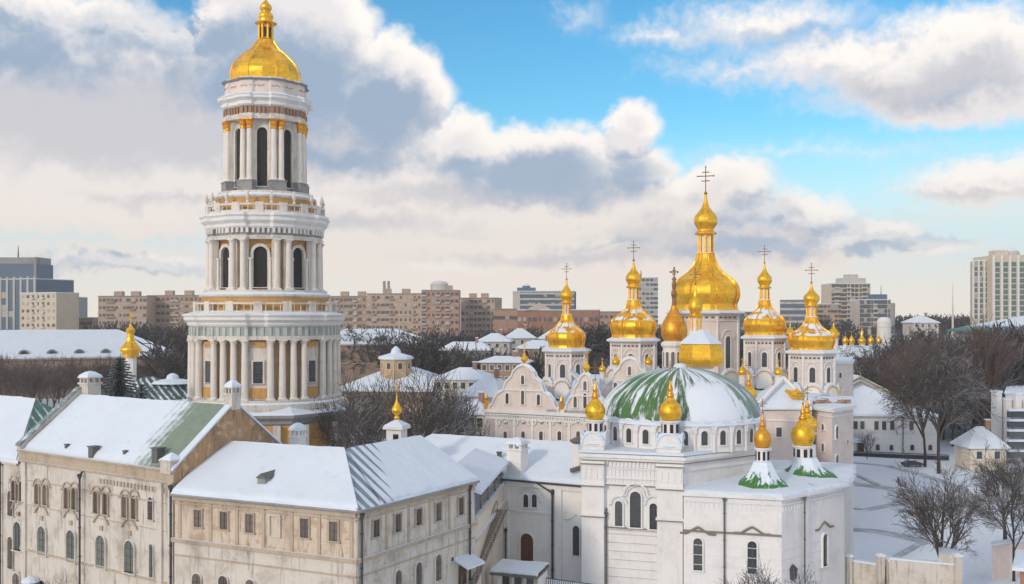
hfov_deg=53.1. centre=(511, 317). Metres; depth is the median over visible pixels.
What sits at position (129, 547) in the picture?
window
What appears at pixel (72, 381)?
bare tree
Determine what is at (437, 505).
window
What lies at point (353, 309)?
apartment block
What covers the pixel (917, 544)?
path
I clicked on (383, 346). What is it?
bare tree
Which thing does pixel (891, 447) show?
window
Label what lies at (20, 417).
stone house
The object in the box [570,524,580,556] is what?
window
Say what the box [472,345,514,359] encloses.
bare tree
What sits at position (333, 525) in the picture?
window
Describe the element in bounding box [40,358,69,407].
bare tree
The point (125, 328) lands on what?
bare tree
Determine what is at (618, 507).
window
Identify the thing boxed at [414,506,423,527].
window
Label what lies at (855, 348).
church
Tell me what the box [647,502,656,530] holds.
window
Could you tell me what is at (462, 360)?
bare tree
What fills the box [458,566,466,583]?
door
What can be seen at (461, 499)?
window
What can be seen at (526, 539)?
door
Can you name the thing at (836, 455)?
window
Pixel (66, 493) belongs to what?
window
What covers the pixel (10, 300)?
window
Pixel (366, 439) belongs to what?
bare tree
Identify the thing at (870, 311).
highrise
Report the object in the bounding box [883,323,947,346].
bare tree
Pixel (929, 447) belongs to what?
window
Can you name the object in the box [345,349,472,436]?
bare tree
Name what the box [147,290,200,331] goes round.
apartment block
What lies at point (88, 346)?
barracks
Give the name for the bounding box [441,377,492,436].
bare tree
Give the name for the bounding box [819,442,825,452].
window
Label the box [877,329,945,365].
bare tree
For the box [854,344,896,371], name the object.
bare tree
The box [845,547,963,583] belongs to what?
boundary wall
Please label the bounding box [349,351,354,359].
window
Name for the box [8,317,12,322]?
window
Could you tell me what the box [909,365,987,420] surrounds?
bare tree
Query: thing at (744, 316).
office block
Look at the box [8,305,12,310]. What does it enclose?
window
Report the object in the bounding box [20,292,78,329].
apartment block
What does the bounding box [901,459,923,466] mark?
parked car
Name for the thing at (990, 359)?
bare tree
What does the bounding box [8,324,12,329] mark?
window
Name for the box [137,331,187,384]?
bare tree
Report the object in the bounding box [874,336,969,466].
bare tree
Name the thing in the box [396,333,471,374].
bare tree
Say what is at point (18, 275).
office tower
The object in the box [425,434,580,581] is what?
refectory hall
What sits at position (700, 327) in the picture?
cathedral
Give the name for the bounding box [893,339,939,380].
bare tree
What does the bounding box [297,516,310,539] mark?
window
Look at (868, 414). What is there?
courtyard house
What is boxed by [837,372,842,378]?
window
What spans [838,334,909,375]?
bare tree
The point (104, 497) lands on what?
window
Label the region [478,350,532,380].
house
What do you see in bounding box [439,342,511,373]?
bare tree
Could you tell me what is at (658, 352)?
bare tree
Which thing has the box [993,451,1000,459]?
window
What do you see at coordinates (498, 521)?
outside stair
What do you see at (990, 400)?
bare tree
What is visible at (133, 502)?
window
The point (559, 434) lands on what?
window
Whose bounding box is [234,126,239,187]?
window
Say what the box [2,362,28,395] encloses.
bare tree
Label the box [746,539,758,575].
window
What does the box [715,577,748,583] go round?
bare tree
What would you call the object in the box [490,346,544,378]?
bare tree
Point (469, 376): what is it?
house
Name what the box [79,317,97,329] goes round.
building
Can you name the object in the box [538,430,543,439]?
window
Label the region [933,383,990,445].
bare tree
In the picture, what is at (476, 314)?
apartment block
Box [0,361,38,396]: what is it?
bare tree
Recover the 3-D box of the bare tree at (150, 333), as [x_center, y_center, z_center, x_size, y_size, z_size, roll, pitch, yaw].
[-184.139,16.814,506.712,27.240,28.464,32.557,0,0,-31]
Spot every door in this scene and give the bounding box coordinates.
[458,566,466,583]
[519,532,534,560]
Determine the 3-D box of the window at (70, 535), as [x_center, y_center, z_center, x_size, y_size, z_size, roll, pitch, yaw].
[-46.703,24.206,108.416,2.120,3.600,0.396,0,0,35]
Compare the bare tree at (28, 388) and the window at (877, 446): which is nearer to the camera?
the window at (877, 446)
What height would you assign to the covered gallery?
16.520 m
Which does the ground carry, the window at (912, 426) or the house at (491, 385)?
the house at (491, 385)
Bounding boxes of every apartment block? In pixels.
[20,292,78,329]
[98,291,155,330]
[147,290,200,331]
[329,291,366,330]
[367,281,421,333]
[421,280,460,337]
[461,293,501,337]
[600,311,648,328]
[817,304,840,327]
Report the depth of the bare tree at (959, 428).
297.35 m
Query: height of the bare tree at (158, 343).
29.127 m
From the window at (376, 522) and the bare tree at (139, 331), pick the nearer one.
the window at (376, 522)
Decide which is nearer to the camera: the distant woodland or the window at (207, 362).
the window at (207, 362)
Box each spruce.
[101,353,145,397]
[134,382,148,398]
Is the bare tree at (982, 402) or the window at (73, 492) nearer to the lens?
the window at (73, 492)
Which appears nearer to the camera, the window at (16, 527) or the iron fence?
the window at (16, 527)
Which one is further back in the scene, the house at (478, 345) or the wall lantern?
the house at (478, 345)
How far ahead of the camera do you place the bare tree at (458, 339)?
481.14 m
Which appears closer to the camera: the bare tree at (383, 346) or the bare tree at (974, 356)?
the bare tree at (974, 356)
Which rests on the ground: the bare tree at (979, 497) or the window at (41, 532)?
the bare tree at (979, 497)
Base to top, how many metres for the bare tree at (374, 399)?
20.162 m
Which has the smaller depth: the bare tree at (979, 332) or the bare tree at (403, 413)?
the bare tree at (403, 413)
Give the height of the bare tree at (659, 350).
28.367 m
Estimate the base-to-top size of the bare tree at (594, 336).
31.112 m
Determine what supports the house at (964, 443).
on the ground
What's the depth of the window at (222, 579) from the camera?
95.36 m
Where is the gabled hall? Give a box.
[853,374,894,396]
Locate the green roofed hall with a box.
[946,316,1023,341]
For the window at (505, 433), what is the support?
in the cathedral
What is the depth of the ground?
168.31 m
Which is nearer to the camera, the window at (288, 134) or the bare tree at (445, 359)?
the window at (288, 134)
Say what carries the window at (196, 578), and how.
in the corner house at (399, 511)
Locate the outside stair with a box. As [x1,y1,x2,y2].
[461,500,508,583]
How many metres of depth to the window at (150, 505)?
100.59 m
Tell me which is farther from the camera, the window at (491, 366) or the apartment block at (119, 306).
the apartment block at (119, 306)
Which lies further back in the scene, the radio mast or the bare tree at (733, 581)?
the radio mast
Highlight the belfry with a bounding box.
[383,380,410,440]
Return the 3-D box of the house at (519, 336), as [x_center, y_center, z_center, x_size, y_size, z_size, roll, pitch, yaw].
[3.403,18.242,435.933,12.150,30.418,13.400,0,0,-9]
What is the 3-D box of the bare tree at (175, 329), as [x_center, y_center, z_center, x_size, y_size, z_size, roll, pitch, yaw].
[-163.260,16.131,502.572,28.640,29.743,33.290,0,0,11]
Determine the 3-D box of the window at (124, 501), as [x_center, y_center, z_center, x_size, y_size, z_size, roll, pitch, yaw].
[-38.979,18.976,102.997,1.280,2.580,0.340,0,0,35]
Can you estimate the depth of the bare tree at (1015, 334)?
288.99 m
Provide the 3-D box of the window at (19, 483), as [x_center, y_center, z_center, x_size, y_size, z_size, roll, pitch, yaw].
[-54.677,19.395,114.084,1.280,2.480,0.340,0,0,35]
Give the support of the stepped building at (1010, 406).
on the ground
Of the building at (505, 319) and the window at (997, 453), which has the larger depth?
the building at (505, 319)
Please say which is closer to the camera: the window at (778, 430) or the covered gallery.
the covered gallery
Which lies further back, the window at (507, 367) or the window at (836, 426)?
the window at (507, 367)
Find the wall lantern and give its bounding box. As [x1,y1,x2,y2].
[789,564,797,580]
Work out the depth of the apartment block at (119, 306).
560.00 m
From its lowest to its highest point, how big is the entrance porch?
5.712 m
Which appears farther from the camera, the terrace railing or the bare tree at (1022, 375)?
the bare tree at (1022, 375)
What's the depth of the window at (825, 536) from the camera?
118.06 m
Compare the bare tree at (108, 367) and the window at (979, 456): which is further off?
the bare tree at (108, 367)
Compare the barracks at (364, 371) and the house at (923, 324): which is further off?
the house at (923, 324)
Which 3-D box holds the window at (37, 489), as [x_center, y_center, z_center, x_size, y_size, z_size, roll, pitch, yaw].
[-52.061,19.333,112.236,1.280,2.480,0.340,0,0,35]
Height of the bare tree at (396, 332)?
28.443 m
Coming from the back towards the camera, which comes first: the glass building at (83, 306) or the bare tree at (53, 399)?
the glass building at (83, 306)
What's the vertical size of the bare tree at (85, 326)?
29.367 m
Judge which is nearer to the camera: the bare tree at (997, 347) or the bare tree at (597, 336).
the bare tree at (997, 347)
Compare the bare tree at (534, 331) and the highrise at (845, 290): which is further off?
the highrise at (845, 290)
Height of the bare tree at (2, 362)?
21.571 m
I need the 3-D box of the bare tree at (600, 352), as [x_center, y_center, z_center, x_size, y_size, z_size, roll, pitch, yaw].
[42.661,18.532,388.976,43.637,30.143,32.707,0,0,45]
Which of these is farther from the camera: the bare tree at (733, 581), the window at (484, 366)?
the window at (484, 366)
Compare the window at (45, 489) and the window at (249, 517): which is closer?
the window at (249, 517)
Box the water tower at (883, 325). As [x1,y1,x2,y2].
[877,317,890,349]
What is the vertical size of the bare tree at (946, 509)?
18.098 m
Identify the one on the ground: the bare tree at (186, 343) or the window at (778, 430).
the bare tree at (186, 343)
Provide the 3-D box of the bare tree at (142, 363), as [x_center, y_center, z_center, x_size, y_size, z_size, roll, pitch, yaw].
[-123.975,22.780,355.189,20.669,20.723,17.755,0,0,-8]
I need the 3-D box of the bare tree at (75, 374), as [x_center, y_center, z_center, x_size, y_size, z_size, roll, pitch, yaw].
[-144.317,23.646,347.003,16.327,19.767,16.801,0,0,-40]
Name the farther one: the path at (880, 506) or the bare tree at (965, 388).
the bare tree at (965, 388)
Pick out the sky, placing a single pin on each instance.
(492, 147)
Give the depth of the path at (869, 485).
197.40 m
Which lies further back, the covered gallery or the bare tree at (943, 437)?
the bare tree at (943, 437)
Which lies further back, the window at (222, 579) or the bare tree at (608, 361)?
the bare tree at (608, 361)
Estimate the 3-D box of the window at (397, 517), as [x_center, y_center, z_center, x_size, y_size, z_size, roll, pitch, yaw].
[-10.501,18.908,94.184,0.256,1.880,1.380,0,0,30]
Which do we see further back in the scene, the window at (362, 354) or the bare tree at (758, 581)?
the window at (362, 354)
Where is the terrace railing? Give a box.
[546,577,589,583]
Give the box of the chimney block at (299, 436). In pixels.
[288,422,307,444]
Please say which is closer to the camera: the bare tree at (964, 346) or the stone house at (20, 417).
the stone house at (20, 417)
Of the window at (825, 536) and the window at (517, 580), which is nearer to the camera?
the window at (517, 580)
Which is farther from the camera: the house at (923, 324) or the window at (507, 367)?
the house at (923, 324)
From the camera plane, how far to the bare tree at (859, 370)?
287.99 m
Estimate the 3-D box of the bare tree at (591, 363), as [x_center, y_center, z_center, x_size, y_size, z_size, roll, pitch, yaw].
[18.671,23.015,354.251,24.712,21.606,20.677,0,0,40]
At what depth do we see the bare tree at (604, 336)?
383.62 m
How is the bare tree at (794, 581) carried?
on the ground
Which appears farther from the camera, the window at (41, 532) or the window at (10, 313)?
the window at (10, 313)
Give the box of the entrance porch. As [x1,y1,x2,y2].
[490,558,548,583]
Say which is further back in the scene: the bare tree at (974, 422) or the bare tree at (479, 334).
the bare tree at (479, 334)
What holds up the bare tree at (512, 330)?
on the ground
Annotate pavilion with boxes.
[341,346,438,428]
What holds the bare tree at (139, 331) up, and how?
on the ground
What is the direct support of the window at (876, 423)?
in the courtyard house at (868, 414)
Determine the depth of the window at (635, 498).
119.57 m
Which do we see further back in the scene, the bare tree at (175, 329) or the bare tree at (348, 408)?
the bare tree at (175, 329)
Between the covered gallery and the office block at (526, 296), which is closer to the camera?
the covered gallery
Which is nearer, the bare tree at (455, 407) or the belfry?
the belfry
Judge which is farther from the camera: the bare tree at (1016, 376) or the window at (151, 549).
the bare tree at (1016, 376)
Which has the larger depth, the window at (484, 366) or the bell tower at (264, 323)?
the window at (484, 366)
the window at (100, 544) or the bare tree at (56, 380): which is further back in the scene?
the bare tree at (56, 380)
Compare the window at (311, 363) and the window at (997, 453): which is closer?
the window at (311, 363)
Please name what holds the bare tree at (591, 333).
on the ground
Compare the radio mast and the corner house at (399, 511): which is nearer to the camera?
the corner house at (399, 511)
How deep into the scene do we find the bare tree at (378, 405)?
186.76 m
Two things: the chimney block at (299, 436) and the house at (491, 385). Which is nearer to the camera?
the chimney block at (299, 436)
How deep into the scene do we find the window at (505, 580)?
111.97 m
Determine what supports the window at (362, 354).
in the barracks at (364, 371)
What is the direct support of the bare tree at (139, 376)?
on the ground
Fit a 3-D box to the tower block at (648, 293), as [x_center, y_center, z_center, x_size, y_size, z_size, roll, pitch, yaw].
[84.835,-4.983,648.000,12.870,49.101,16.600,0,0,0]
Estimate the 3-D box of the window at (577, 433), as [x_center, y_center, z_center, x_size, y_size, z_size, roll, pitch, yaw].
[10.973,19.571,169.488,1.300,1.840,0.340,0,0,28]
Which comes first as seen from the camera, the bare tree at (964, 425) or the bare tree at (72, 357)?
the bare tree at (964, 425)
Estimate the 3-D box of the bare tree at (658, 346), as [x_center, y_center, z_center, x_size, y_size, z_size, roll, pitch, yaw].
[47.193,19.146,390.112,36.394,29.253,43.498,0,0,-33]
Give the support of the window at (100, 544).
in the long stone house at (102, 477)
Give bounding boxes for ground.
[36,324,1023,583]
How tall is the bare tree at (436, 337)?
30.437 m
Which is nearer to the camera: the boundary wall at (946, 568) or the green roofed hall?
the boundary wall at (946, 568)
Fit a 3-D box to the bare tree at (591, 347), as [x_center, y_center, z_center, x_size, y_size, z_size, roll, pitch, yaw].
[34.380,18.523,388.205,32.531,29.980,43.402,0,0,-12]
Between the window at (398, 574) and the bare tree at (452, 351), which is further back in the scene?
the bare tree at (452, 351)
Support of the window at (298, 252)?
in the bell tower at (264, 323)
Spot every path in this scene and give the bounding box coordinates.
[853,462,1001,528]
[853,482,1023,505]
[853,494,931,510]
[853,527,932,542]
[856,473,931,560]
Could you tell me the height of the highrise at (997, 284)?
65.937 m
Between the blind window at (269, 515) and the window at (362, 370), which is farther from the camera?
the window at (362, 370)
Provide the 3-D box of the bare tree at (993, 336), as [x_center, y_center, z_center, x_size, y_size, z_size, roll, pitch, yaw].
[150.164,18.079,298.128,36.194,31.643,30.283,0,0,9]
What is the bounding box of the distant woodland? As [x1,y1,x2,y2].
[658,312,975,347]
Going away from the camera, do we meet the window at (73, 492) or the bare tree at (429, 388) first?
the window at (73, 492)
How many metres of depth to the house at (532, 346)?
330.11 m
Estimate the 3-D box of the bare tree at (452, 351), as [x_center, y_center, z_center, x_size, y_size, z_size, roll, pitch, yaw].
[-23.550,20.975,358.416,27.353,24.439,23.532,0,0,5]
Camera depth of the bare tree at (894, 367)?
276.53 m
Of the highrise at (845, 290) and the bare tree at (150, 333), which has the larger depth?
the highrise at (845, 290)
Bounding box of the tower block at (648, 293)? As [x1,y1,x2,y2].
[639,274,657,327]
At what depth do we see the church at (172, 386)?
233.71 m
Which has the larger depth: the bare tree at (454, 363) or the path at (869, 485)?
the bare tree at (454, 363)
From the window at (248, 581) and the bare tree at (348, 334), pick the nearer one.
the window at (248, 581)
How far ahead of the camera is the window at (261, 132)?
190.93 m
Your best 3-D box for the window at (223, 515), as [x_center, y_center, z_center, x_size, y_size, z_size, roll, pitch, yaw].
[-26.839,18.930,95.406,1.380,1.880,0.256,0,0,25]
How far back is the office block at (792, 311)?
607.51 m
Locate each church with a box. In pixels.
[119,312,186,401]
[578,361,855,583]
[836,327,884,373]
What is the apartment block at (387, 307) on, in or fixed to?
on the ground
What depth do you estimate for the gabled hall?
274.00 m
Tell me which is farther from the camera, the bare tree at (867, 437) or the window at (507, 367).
the window at (507, 367)
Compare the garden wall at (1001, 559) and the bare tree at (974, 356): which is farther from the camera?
the bare tree at (974, 356)
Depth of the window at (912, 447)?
247.02 m
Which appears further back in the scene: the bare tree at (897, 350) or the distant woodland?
the distant woodland
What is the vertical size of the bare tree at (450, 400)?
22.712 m
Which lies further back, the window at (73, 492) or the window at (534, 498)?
the window at (534, 498)
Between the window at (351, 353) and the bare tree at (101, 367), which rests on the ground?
the bare tree at (101, 367)
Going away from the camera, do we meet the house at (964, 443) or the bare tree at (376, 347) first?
the house at (964, 443)
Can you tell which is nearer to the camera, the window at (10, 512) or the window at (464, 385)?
the window at (10, 512)
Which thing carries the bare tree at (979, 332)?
on the ground
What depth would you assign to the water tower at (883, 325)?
467.34 m
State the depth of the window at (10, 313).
627.72 m
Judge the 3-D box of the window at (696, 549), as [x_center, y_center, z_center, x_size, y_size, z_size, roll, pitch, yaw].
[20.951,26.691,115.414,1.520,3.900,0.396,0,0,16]
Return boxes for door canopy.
[454,553,484,583]
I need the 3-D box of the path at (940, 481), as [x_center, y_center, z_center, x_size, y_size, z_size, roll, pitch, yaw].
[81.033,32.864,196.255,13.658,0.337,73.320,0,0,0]
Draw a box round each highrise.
[821,274,870,327]
[850,294,894,333]
[970,248,1023,332]
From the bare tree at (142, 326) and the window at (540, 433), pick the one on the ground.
the bare tree at (142, 326)
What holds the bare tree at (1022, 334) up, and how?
on the ground
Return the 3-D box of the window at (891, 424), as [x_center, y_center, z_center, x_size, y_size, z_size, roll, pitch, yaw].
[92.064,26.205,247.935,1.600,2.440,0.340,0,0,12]
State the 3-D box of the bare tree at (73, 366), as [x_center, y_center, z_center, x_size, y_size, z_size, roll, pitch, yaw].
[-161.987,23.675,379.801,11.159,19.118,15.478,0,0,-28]
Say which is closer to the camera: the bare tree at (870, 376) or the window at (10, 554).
the window at (10, 554)
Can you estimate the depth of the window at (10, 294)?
627.72 m
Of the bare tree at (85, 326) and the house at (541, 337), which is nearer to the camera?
the house at (541, 337)
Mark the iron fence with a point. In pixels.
(898, 455)
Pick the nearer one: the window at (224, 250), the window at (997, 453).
the window at (224, 250)
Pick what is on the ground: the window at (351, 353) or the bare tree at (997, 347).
the bare tree at (997, 347)
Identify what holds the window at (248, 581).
in the corner house at (399, 511)
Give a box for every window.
[5,490,14,517]
[5,535,14,570]
[8,286,12,291]
[8,292,12,297]
[8,298,12,303]
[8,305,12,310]
[8,311,12,316]
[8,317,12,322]
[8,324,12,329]
[9,479,17,501]
[11,520,21,552]
[11,572,20,583]
[17,480,22,502]
[32,482,40,505]
[35,525,47,557]
[40,483,48,506]
[62,486,69,509]
[64,529,77,563]
[69,486,78,511]
[91,489,99,514]
[93,534,106,570]
[100,490,109,516]
[119,493,128,519]
[121,539,135,575]
[128,494,138,520]
[145,496,154,521]
[147,543,154,578]
[190,572,202,583]
[191,508,203,528]
[203,359,210,382]
[217,510,229,530]
[217,574,228,583]
[219,244,228,287]
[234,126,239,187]
[243,512,255,534]
[244,578,256,583]
[250,243,270,287]
[251,360,264,383]
[255,125,268,186]
[268,514,281,537]
[284,128,292,188]
[292,245,305,288]
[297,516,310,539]
[307,359,317,382]
[326,519,340,542]
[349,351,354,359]
[359,351,364,359]
[359,366,364,373]
[371,517,381,539]
[386,362,390,369]
[393,511,402,533]
[393,568,402,583]
[397,362,402,369]
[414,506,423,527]
[414,561,422,583]
[433,553,443,582]
[434,500,442,522]
[449,556,454,563]
[456,495,465,516]
[460,382,465,388]
[482,364,486,370]
[489,364,493,370]
[502,430,507,437]
[502,576,508,583]
[504,365,509,370]
[514,577,520,583]
[520,430,525,438]
[521,493,529,508]
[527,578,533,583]
[530,493,538,508]
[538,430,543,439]
[556,430,562,440]
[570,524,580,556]
[575,430,580,436]
[612,499,624,527]
[627,490,642,528]
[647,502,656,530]
[691,537,704,571]
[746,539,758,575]
[775,426,782,437]
[819,423,825,430]
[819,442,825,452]
[821,532,829,567]
[834,424,839,439]
[835,453,838,462]
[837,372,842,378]
[853,420,858,429]
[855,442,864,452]
[859,420,865,429]
[873,420,879,430]
[874,443,880,450]
[881,420,887,430]
[888,444,894,450]
[889,420,894,430]
[908,420,914,430]
[909,444,915,450]
[927,444,933,450]
[975,451,982,459]
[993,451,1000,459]
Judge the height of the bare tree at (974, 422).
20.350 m
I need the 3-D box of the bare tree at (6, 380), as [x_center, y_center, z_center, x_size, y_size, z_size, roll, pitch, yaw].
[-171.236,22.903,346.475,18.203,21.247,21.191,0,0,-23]
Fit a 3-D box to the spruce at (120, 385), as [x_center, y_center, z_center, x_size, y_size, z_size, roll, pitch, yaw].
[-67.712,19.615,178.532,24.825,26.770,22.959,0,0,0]
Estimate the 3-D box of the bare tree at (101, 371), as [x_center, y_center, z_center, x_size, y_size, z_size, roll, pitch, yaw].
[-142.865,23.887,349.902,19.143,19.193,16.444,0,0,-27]
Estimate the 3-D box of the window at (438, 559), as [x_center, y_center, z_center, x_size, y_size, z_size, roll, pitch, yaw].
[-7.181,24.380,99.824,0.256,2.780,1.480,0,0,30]
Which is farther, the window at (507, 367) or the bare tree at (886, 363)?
the window at (507, 367)
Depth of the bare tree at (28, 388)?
338.92 m
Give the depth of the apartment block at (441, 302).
570.00 m
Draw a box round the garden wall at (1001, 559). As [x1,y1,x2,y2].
[991,537,1023,580]
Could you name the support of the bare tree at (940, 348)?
on the ground
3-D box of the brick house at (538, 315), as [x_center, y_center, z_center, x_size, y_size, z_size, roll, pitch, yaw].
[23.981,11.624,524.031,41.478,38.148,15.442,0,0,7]
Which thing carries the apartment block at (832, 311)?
on the ground
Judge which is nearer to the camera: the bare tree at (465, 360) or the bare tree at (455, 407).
the bare tree at (455, 407)
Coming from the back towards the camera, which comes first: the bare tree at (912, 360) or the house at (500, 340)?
the house at (500, 340)
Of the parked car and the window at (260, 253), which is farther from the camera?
the parked car
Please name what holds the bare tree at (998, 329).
on the ground
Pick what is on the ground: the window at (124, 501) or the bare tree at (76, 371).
the bare tree at (76, 371)
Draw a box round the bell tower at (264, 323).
[182,0,348,448]
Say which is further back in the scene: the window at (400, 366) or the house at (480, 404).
the window at (400, 366)
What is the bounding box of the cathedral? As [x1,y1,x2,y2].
[482,166,856,463]
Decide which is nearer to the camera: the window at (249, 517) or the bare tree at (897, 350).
the window at (249, 517)
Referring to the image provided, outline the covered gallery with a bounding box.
[458,448,508,583]
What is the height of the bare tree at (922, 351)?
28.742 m
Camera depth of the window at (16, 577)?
114.71 m
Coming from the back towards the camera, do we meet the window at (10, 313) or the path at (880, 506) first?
the window at (10, 313)
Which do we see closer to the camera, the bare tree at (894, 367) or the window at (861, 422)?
the window at (861, 422)
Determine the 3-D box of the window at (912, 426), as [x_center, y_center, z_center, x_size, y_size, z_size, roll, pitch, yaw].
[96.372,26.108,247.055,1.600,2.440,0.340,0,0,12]
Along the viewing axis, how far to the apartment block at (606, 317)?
640.00 m
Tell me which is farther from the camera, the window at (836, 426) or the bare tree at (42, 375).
the bare tree at (42, 375)
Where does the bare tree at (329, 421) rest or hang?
on the ground
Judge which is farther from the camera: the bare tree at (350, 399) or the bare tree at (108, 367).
the bare tree at (108, 367)
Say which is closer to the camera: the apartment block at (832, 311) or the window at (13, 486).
the window at (13, 486)
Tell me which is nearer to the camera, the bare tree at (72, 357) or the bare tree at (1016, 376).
the bare tree at (1016, 376)
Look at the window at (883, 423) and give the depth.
248.35 m
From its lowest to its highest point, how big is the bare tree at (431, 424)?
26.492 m
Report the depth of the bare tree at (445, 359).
332.06 m
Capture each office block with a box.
[513,283,575,308]
[740,311,752,334]
[780,299,805,329]
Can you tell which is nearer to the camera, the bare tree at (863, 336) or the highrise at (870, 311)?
the bare tree at (863, 336)
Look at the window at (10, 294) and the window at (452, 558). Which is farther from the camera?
the window at (10, 294)
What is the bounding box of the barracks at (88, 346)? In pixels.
[0,329,167,398]
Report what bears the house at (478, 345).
on the ground
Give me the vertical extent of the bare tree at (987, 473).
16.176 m
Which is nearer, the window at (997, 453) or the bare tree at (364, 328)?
the window at (997, 453)
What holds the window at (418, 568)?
in the corner house at (399, 511)
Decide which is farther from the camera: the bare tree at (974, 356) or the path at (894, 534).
the bare tree at (974, 356)
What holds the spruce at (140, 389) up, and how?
on the ground
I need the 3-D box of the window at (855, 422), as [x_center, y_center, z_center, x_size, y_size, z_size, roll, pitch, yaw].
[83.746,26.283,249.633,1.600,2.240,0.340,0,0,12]
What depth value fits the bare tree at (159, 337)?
495.60 m
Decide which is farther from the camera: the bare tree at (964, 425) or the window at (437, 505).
the bare tree at (964, 425)
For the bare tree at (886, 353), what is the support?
on the ground
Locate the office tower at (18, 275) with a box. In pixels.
[0,245,73,329]
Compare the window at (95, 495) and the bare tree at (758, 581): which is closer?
the bare tree at (758, 581)
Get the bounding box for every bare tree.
[0,350,36,395]
[0,353,34,395]
[0,353,68,401]
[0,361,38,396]
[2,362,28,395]
[6,361,60,400]
[20,355,45,397]
[33,362,74,402]
[33,363,66,404]
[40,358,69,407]
[47,352,87,398]
[56,362,104,396]
[58,357,108,387]
[60,362,105,387]
[65,357,84,388]
[66,360,115,390]
[78,320,99,329]
[79,351,121,392]
[94,355,137,390]
[108,319,163,332]
[111,323,156,339]
[114,357,160,387]
[117,319,168,338]
[133,323,163,341]
[135,323,187,373]
[137,331,187,377]
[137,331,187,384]
[137,354,160,377]
[144,326,180,347]
[160,321,187,344]
[163,324,184,339]
[310,378,382,447]
[317,364,400,447]
[317,370,382,445]
[329,379,447,447]
[335,370,419,443]
[341,323,387,358]
[341,330,386,372]
[343,326,407,362]
[343,333,368,369]
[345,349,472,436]
[350,379,393,437]
[363,375,459,441]
[375,333,483,373]
[381,326,407,339]
[389,333,456,371]
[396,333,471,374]
[398,322,469,348]
[398,364,479,436]
[407,378,484,435]
[414,374,467,432]
[438,355,479,371]
[439,331,474,344]
[439,342,481,366]
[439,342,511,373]
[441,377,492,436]
[450,349,487,367]
[454,334,476,341]
[465,326,504,341]
[469,329,489,340]
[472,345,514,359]
[478,326,540,338]
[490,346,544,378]
[503,322,541,339]
[575,320,609,371]
[581,323,608,364]
[582,323,611,353]
[583,328,610,372]
[584,321,661,367]
[585,327,609,366]
[588,354,600,373]
[589,332,662,373]
[589,350,609,373]
[657,330,661,364]
[657,331,663,366]
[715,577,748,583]
[739,556,778,583]
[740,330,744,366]
[741,565,819,583]
[838,328,869,345]
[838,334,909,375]
[840,330,875,345]
[853,357,899,378]
[853,429,878,458]
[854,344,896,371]
[855,364,894,389]
[858,321,1019,473]
[861,336,930,374]
[872,341,950,396]
[873,350,897,387]
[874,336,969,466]
[875,339,926,366]
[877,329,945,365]
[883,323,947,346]
[883,445,1008,561]
[885,333,957,378]
[886,331,949,359]
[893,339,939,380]
[899,321,1010,425]
[904,331,969,433]
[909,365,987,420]
[917,331,963,426]
[918,328,996,427]
[925,332,972,429]
[933,375,1015,431]
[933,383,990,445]
[935,400,970,439]
[937,375,1001,433]
[949,446,1023,580]
[950,333,1022,413]
[955,339,1023,410]
[956,323,1010,359]
[956,380,1003,427]
[956,437,1023,539]
[957,308,1023,425]
[957,380,1022,417]
[958,327,1023,384]
[963,318,1023,360]
[973,487,987,513]
[983,327,1023,384]
[985,325,1023,343]
[994,347,1023,384]
[1003,324,1023,343]
[1004,322,1023,350]
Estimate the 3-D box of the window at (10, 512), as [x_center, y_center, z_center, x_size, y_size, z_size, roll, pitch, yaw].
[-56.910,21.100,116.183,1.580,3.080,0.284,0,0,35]
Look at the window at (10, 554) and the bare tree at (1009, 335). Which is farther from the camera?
the bare tree at (1009, 335)
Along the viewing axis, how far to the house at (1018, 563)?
106.81 m
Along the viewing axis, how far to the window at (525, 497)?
127.31 m
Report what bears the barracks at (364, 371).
on the ground
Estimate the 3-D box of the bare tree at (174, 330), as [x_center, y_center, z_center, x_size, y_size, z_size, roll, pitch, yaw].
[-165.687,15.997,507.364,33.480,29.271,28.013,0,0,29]
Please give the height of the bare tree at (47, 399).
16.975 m
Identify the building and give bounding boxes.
[79,297,87,316]
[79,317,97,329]
[493,309,516,333]
[990,385,1023,460]
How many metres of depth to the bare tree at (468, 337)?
490.67 m
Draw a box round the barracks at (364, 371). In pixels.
[340,329,434,385]
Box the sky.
[0,0,1023,323]
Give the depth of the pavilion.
296.17 m
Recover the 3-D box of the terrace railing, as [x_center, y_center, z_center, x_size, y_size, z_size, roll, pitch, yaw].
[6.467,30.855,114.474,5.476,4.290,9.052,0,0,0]
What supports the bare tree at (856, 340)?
on the ground
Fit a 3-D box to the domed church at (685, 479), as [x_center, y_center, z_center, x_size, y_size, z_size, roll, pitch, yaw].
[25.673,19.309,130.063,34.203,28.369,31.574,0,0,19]
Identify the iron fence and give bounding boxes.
[853,451,948,459]
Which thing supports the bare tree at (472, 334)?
on the ground
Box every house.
[0,395,52,583]
[8,371,282,583]
[170,435,479,583]
[431,361,493,425]
[439,337,495,364]
[454,391,489,435]
[458,368,504,403]
[478,329,513,355]
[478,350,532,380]
[506,324,536,354]
[516,335,548,378]
[517,303,599,335]
[537,325,578,339]
[853,385,937,454]
[901,312,940,339]
[950,419,1010,469]
[1012,549,1023,583]
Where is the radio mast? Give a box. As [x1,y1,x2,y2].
[952,286,953,336]
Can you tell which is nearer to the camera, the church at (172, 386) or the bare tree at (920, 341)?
the church at (172, 386)
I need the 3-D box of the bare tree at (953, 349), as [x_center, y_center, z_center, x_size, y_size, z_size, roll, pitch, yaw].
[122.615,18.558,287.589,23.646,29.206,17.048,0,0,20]
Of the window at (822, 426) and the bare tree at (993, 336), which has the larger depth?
the bare tree at (993, 336)

